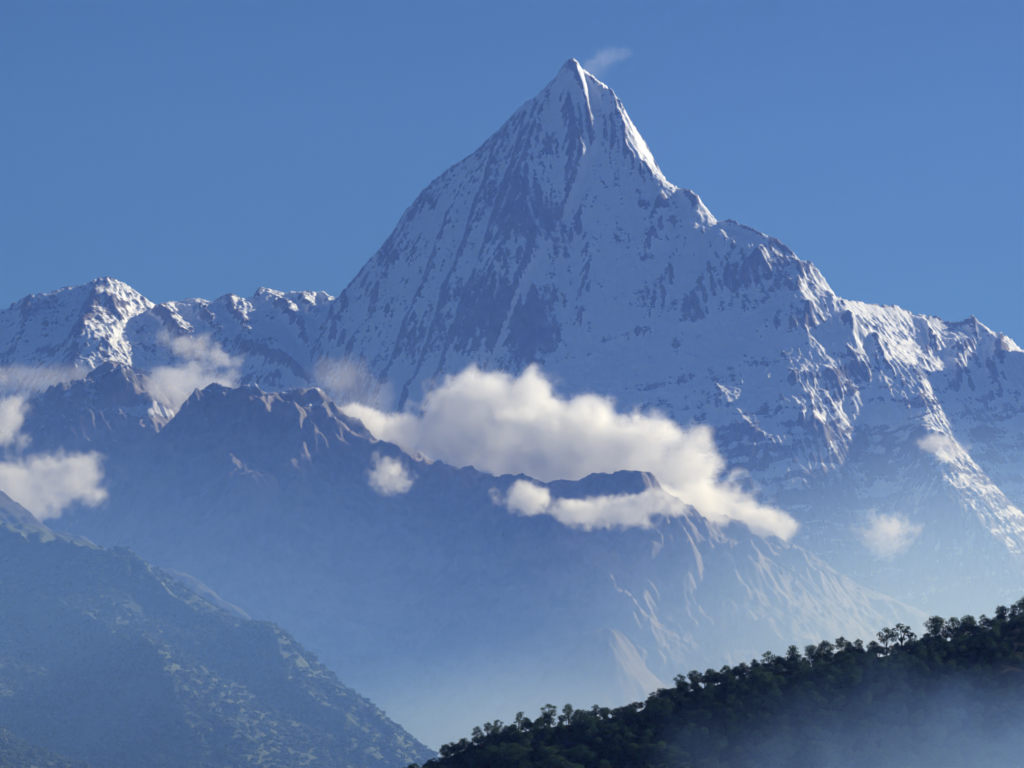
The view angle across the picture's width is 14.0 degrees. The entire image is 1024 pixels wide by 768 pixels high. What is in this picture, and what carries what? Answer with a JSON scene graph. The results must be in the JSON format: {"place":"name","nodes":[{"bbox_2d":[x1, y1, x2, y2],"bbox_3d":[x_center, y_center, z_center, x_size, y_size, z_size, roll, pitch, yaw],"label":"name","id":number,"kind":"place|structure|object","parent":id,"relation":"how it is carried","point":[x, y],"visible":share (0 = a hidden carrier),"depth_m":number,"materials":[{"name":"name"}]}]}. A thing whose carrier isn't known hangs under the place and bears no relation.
{"place":"outdoors","nodes":[
{"label":"outdoors","id":0,"kind":"place"},
{"bbox_2d":[0,491,250,619],"bbox_3d":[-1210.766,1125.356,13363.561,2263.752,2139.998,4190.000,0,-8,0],"label":"ridge","id":1,"kind":"structure","parent":0,"point":[12,511],"depth_m":13567.57,"materials":[{"name":"stone"}]},
{"bbox_2d":[0,520,437,767],"bbox_3d":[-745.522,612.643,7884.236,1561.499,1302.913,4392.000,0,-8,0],"label":"wooded hill","id":2,"kind":"structure","parent":0,"point":[44,558],"depth_m":7899.97,"materials":[{"name":"green plant"}]},
{"bbox_2d":[0,522,440,767],"bbox_3d":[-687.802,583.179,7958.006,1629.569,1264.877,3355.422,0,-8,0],"label":"forest","id":3,"kind":"object","parent":2,"relation":"on","point":[15,754],"visible":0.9,"depth_m":7721.61,"materials":[{"name":"green plant"}]},
{"bbox_2d":[0,360,971,755],"bbox_3d":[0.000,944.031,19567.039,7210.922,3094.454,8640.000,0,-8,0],"label":"foothill","id":4,"kind":"structure","parent":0,"point":[426,600],"depth_m":19220.30,"materials":[{"name":"stone"}]},
{"bbox_2d":[0,58,1023,628],"bbox_3d":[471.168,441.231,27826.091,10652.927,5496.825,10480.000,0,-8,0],"label":"mountain","id":5,"kind":"structure","parent":0,"point":[558,276],"depth_m":26862.14,"materials":[{"name":"white snow"}]},
{"bbox_2d":[0,0,1023,349],"label":"sky","id":6,"kind":"structure","parent":0,"point":[167,150],"materials":[{"name":"blue"}]},
{"bbox_2d":[438,628,673,757],"bbox_3d":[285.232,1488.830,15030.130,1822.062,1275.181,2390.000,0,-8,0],"label":"spur","id":7,"kind":"structure","parent":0,"point":[604,667],"depth_m":15213.68,"materials":[{"name":"stone"}]},
{"bbox_2d":[435,627,1023,767],"bbox_3d":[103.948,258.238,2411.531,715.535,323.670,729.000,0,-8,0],"label":"slope","id":8,"kind":"structure","parent":0,"point":[1001,672],"depth_m":2428.99,"materials":[{"name":"green plant"}]},
{"bbox_2d":[420,762,434,767],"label":"tree","id":9,"kind":"object","parent":8,"relation":"on","point":[426,764],"visible":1,"depth_m":2372.41,"materials":[{"name":"green plant"}]},
{"bbox_2d":[441,754,456,761],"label":"tree","id":10,"kind":"object","parent":8,"relation":"on","point":[452,758],"visible":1,"depth_m":2388.93,"materials":[{"name":"green plant"}]},
{"bbox_2d":[471,726,484,736],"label":"tree","id":11,"kind":"object","parent":8,"relation":"on","point":[476,732],"visible":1,"depth_m":2405.12,"materials":[{"name":"green plant"}]},
{"bbox_2d":[484,722,492,734],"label":"tree","id":12,"kind":"object","parent":8,"relation":"on","point":[487,727],"visible":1,"depth_m":2410.63,"materials":[{"name":"green plant"}]},
{"bbox_2d":[480,745,502,760],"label":"tree","id":13,"kind":"object","parent":8,"relation":"on","point":[491,747],"visible":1,"depth_m":2375.64,"materials":[{"name":"green plant"}]},
{"bbox_2d":[491,720,502,729],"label":"tree","id":14,"kind":"object","parent":8,"relation":"on","point":[496,724],"visible":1,"depth_m":2407.04,"materials":[{"name":"green plant"}]},
{"bbox_2d":[492,748,520,765],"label":"tree","id":15,"kind":"object","parent":8,"relation":"on","point":[514,759],"visible":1,"depth_m":2364.29,"materials":[{"name":"green plant"}]},
{"bbox_2d":[506,742,521,752],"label":"tree","id":16,"kind":"object","parent":8,"relation":"on","point":[512,745],"visible":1,"depth_m":2374.86,"materials":[{"name":"green plant"}]},
{"bbox_2d":[511,747,527,761],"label":"tree","id":17,"kind":"object","parent":8,"relation":"on","point":[521,750],"visible":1,"depth_m":2371.04,"materials":[{"name":"green plant"}]},
{"bbox_2d":[513,711,526,730],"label":"tree","id":18,"kind":"object","parent":8,"relation":"on","point":[518,720],"visible":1,"depth_m":2415.64,"materials":[{"name":"green plant"}]},
{"bbox_2d":[517,760,537,767],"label":"tree","id":19,"kind":"object","parent":8,"relation":"on","point":[522,764],"visible":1,"depth_m":2352.41,"materials":[{"name":"green plant"}]},
{"bbox_2d":[524,747,536,757],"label":"tree","id":20,"kind":"object","parent":8,"relation":"on","point":[529,750],"visible":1,"depth_m":2376.63,"materials":[{"name":"green plant"}]},
{"bbox_2d":[533,746,557,762],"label":"tree","id":21,"kind":"object","parent":8,"relation":"on","point":[542,752],"visible":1,"depth_m":2367.76,"materials":[{"name":"green plant"}]},
{"bbox_2d":[540,703,557,725],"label":"tree","id":22,"kind":"object","parent":8,"relation":"on","point":[550,706],"visible":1,"depth_m":2419.70,"materials":[{"name":"green plant"}]},
{"bbox_2d":[542,755,561,764],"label":"tree","id":23,"kind":"object","parent":8,"relation":"on","point":[547,758],"visible":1,"depth_m":2359.75,"materials":[{"name":"green plant"}]},
{"bbox_2d":[545,746,559,757],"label":"tree","id":24,"kind":"object","parent":8,"relation":"on","point":[554,748],"visible":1,"depth_m":2373.42,"materials":[{"name":"green plant"}]},
{"bbox_2d":[543,755,571,767],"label":"tree","id":25,"kind":"object","parent":8,"relation":"on","point":[562,757],"visible":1,"depth_m":2354.43,"materials":[{"name":"green plant"}]},
{"bbox_2d":[558,715,566,721],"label":"tree","id":26,"kind":"object","parent":8,"relation":"on","point":[560,718],"visible":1,"depth_m":2423.97,"materials":[{"name":"green plant"}]},
{"bbox_2d":[562,704,573,724],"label":"tree","id":27,"kind":"object","parent":8,"relation":"on","point":[568,709],"visible":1,"depth_m":2427.66,"materials":[{"name":"green plant"}]},
{"bbox_2d":[562,763,581,767],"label":"tree","id":28,"kind":"object","parent":8,"relation":"on","point":[569,765],"visible":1,"depth_m":2348.49,"materials":[{"name":"green plant"}]},
{"bbox_2d":[566,753,579,763],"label":"tree","id":29,"kind":"object","parent":8,"relation":"on","point":[571,756],"visible":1,"depth_m":2365.27,"materials":[{"name":"green plant"}]},
{"bbox_2d":[564,745,589,761],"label":"tree","id":30,"kind":"object","parent":8,"relation":"on","point":[574,750],"visible":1,"depth_m":2370.13,"materials":[{"name":"green plant"}]},
{"bbox_2d":[578,751,598,767],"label":"tree","id":31,"kind":"object","parent":8,"relation":"on","point":[586,760],"visible":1,"depth_m":2364.65,"materials":[{"name":"green plant"}]},
{"bbox_2d":[591,705,600,714],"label":"tree","id":32,"kind":"object","parent":8,"relation":"on","point":[595,709],"visible":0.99,"depth_m":2432.88,"materials":[{"name":"green plant"}]},
{"bbox_2d":[597,759,611,767],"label":"tree","id":33,"kind":"object","parent":8,"relation":"on","point":[605,764],"visible":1,"depth_m":2355.58,"materials":[{"name":"green plant"}]},
{"bbox_2d":[607,759,621,767],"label":"tree","id":34,"kind":"object","parent":8,"relation":"on","point":[612,762],"visible":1,"depth_m":2363.22,"materials":[{"name":"green plant"}]},
{"bbox_2d":[632,702,641,709],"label":"tree","id":35,"kind":"object","parent":8,"relation":"on","point":[637,707],"visible":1,"depth_m":2445.01,"materials":[{"name":"green plant"}]},
{"bbox_2d":[640,763,655,767],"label":"tree","id":36,"kind":"object","parent":8,"relation":"on","point":[649,765],"visible":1,"depth_m":2354.82,"materials":[{"name":"green plant"}]},
{"bbox_2d":[652,741,667,760],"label":"tree","id":37,"kind":"object","parent":8,"relation":"on","point":[663,749],"visible":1,"depth_m":2374.21,"materials":[{"name":"green plant"}]},
{"bbox_2d":[655,762,668,767],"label":"tree","id":38,"kind":"object","parent":8,"relation":"on","point":[659,765],"visible":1,"depth_m":2353.51,"materials":[{"name":"green plant"}]},
{"bbox_2d":[656,688,669,698],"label":"tree","id":39,"kind":"object","parent":8,"relation":"on","point":[662,696],"visible":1,"depth_m":2451.29,"materials":[{"name":"green plant"}]},
{"bbox_2d":[667,745,678,760],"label":"tree","id":40,"kind":"object","parent":8,"relation":"on","point":[672,753],"visible":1,"depth_m":2371.79,"materials":[{"name":"green plant"}]},
{"bbox_2d":[673,674,685,685],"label":"tree","id":41,"kind":"object","parent":8,"relation":"on","point":[678,681],"visible":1,"depth_m":2464.25,"materials":[{"name":"green plant"}]},
{"bbox_2d":[674,751,692,762],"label":"tree","id":42,"kind":"object","parent":8,"relation":"on","point":[683,754],"visible":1,"depth_m":2368.42,"materials":[{"name":"green plant"}]},
{"bbox_2d":[687,670,703,683],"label":"tree","id":43,"kind":"object","parent":8,"relation":"on","point":[693,676],"visible":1,"depth_m":2471.30,"materials":[{"name":"green plant"}]},
{"bbox_2d":[703,668,716,682],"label":"tree","id":44,"kind":"object","parent":8,"relation":"on","point":[709,672],"visible":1,"depth_m":2469.87,"materials":[{"name":"green plant"}]},
{"bbox_2d":[704,677,716,684],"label":"tree","id":45,"kind":"object","parent":8,"relation":"on","point":[709,680],"visible":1,"depth_m":2469.01,"materials":[{"name":"green plant"}]},
{"bbox_2d":[705,757,719,767],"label":"tree","id":46,"kind":"object","parent":8,"relation":"on","point":[713,761],"visible":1,"depth_m":2362.53,"materials":[{"name":"green plant"}]},
{"bbox_2d":[706,751,718,760],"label":"tree","id":47,"kind":"object","parent":8,"relation":"on","point":[710,754],"visible":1,"depth_m":2373.42,"materials":[{"name":"green plant"}]},
{"bbox_2d":[407,612,1023,767],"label":"wood","id":48,"kind":"object","parent":8,"relation":"on","point":[903,662],"visible":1,"depth_m":2431.53,"materials":[{"name":"green plant"}]},
{"bbox_2d":[706,740,728,761],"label":"tree","id":49,"kind":"object","parent":8,"relation":"on","point":[717,748],"visible":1,"depth_m":2378.23,"materials":[{"name":"green plant"}]},
{"bbox_2d":[720,665,730,672],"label":"tree","id":50,"kind":"object","parent":8,"relation":"on","point":[725,667],"visible":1,"depth_m":2479.64,"materials":[{"name":"green plant"}]},
{"bbox_2d":[736,670,749,679],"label":"tree","id":51,"kind":"object","parent":8,"relation":"on","point":[745,672],"visible":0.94,"depth_m":2480.51,"materials":[{"name":"green plant"}]},
{"bbox_2d":[739,662,748,672],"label":"tree","id":52,"kind":"object","parent":8,"relation":"on","point":[742,665],"visible":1,"depth_m":2488.34,"materials":[{"name":"green plant"}]},
{"bbox_2d":[750,658,759,666],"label":"tree","id":53,"kind":"object","parent":8,"relation":"on","point":[753,662],"visible":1,"depth_m":2486.94,"materials":[{"name":"green plant"}]},
{"bbox_2d":[757,663,768,668],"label":"tree","id":54,"kind":"object","parent":8,"relation":"on","point":[762,665],"visible":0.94,"depth_m":2485.12,"materials":[{"name":"green plant"}]},
{"bbox_2d":[761,651,775,663],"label":"tree","id":55,"kind":"object","parent":8,"relation":"on","point":[771,660],"visible":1,"depth_m":2494.34,"materials":[{"name":"green plant"}]},
{"bbox_2d":[785,645,800,659],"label":"tree","id":56,"kind":"object","parent":8,"relation":"on","point":[793,650],"visible":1,"depth_m":2500.22,"materials":[{"name":"green plant"}]},
{"bbox_2d":[806,654,815,665],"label":"tree","id":57,"kind":"object","parent":8,"relation":"on","point":[811,659],"visible":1,"depth_m":2505.71,"materials":[{"name":"green plant"}]},
{"bbox_2d":[804,644,821,658],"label":"tree","id":58,"kind":"object","parent":8,"relation":"on","point":[810,650],"visible":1,"depth_m":2508.02,"materials":[{"name":"green plant"}]},
{"bbox_2d":[816,640,834,662],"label":"tree","id":59,"kind":"object","parent":8,"relation":"on","point":[824,644],"visible":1,"depth_m":2514.37,"materials":[{"name":"green plant"}]},
{"bbox_2d":[819,653,832,665],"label":"tree","id":60,"kind":"object","parent":8,"relation":"on","point":[825,657],"visible":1,"depth_m":2506.23,"materials":[{"name":"green plant"}]},
{"bbox_2d":[828,652,836,657],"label":"tree","id":61,"kind":"object","parent":8,"relation":"on","point":[832,654],"visible":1,"depth_m":2511.33,"materials":[{"name":"green plant"}]},
{"bbox_2d":[835,636,848,650],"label":"tree","id":62,"kind":"object","parent":8,"relation":"on","point":[840,642],"visible":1,"depth_m":2514.11,"materials":[{"name":"green plant"}]},
{"bbox_2d":[842,641,855,652],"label":"tree","id":63,"kind":"object","parent":8,"relation":"on","point":[848,647],"visible":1,"depth_m":2519.04,"materials":[{"name":"green plant"}]},
{"bbox_2d":[853,639,862,647],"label":"tree","id":64,"kind":"object","parent":8,"relation":"on","point":[855,643],"visible":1,"depth_m":2526.25,"materials":[{"name":"green plant"}]},
{"bbox_2d":[851,647,866,656],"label":"tree","id":65,"kind":"object","parent":8,"relation":"on","point":[859,650],"visible":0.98,"depth_m":2516.76,"materials":[{"name":"green plant"}]},
{"bbox_2d":[867,640,879,651],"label":"tree","id":66,"kind":"object","parent":8,"relation":"on","point":[873,643],"visible":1,"depth_m":2524.21,"materials":[{"name":"green plant"}]},
{"bbox_2d":[880,646,889,656],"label":"tree","id":67,"kind":"object","parent":8,"relation":"on","point":[884,650],"visible":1,"depth_m":2525.51,"materials":[{"name":"green plant"}]},
{"bbox_2d":[876,627,896,655],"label":"tree","id":68,"kind":"object","parent":8,"relation":"on","point":[885,639],"visible":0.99,"depth_m":2532.20,"materials":[{"name":"green plant"}]},
{"bbox_2d":[889,623,915,646],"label":"tree","id":69,"kind":"object","parent":8,"relation":"on","point":[904,631],"visible":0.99,"depth_m":2539.03,"materials":[{"name":"green plant"}]},
{"bbox_2d":[907,632,916,641],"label":"tree","id":70,"kind":"object","parent":8,"relation":"on","point":[910,638],"visible":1,"depth_m":2536.90,"materials":[{"name":"green plant"}]},
{"bbox_2d":[923,632,932,640],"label":"tree","id":71,"kind":"object","parent":8,"relation":"on","point":[926,635],"visible":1,"depth_m":2544.96,"materials":[{"name":"green plant"}]},
{"bbox_2d":[922,615,950,635],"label":"tree","id":72,"kind":"object","parent":8,"relation":"on","point":[937,626],"visible":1,"depth_m":2548.28,"materials":[{"name":"green plant"}]},
{"bbox_2d":[941,631,950,638],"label":"tree","id":73,"kind":"object","parent":8,"relation":"on","point":[946,635],"visible":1,"depth_m":2550.31,"materials":[{"name":"green plant"}]},
{"bbox_2d":[947,628,957,637],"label":"tree","id":74,"kind":"object","parent":8,"relation":"on","point":[955,630],"visible":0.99,"depth_m":2553.27,"materials":[{"name":"green plant"}]},
{"bbox_2d":[945,617,961,631],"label":"tree","id":75,"kind":"object","parent":8,"relation":"on","point":[952,620],"visible":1,"depth_m":2556.92,"materials":[{"name":"green plant"}]},
{"bbox_2d":[960,615,977,632],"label":"tree","id":76,"kind":"object","parent":8,"relation":"on","point":[971,621],"visible":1,"depth_m":2554.16,"materials":[{"name":"green plant"}]},
{"bbox_2d":[978,614,988,627],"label":"tree","id":77,"kind":"object","parent":8,"relation":"on","point":[983,619],"visible":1,"depth_m":2564.29,"materials":[{"name":"green plant"}]},
{"bbox_2d":[984,618,993,628],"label":"tree","id":78,"kind":"object","parent":8,"relation":"on","point":[989,623],"visible":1,"depth_m":2565.20,"materials":[{"name":"green plant"}]},
{"bbox_2d":[992,615,1005,620],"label":"tree","id":79,"kind":"object","parent":8,"relation":"on","point":[998,617],"visible":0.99,"depth_m":2565.73,"materials":[{"name":"green plant"}]},
{"bbox_2d":[995,605,1008,619],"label":"tree","id":80,"kind":"object","parent":8,"relation":"on","point":[1001,610],"visible":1,"depth_m":2573.12,"materials":[{"name":"green plant"}]},
{"bbox_2d":[1008,604,1021,616],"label":"tree","id":81,"kind":"object","parent":8,"relation":"on","point":[1013,609],"visible":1,"depth_m":2572.69,"materials":[{"name":"green plant"}]},
{"bbox_2d":[1014,596,1023,611],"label":"tree","id":82,"kind":"object","parent":8,"relation":"on","point":[1020,604],"visible":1,"depth_m":2580.46,"materials":[{"name":"green plant"}]}
]}

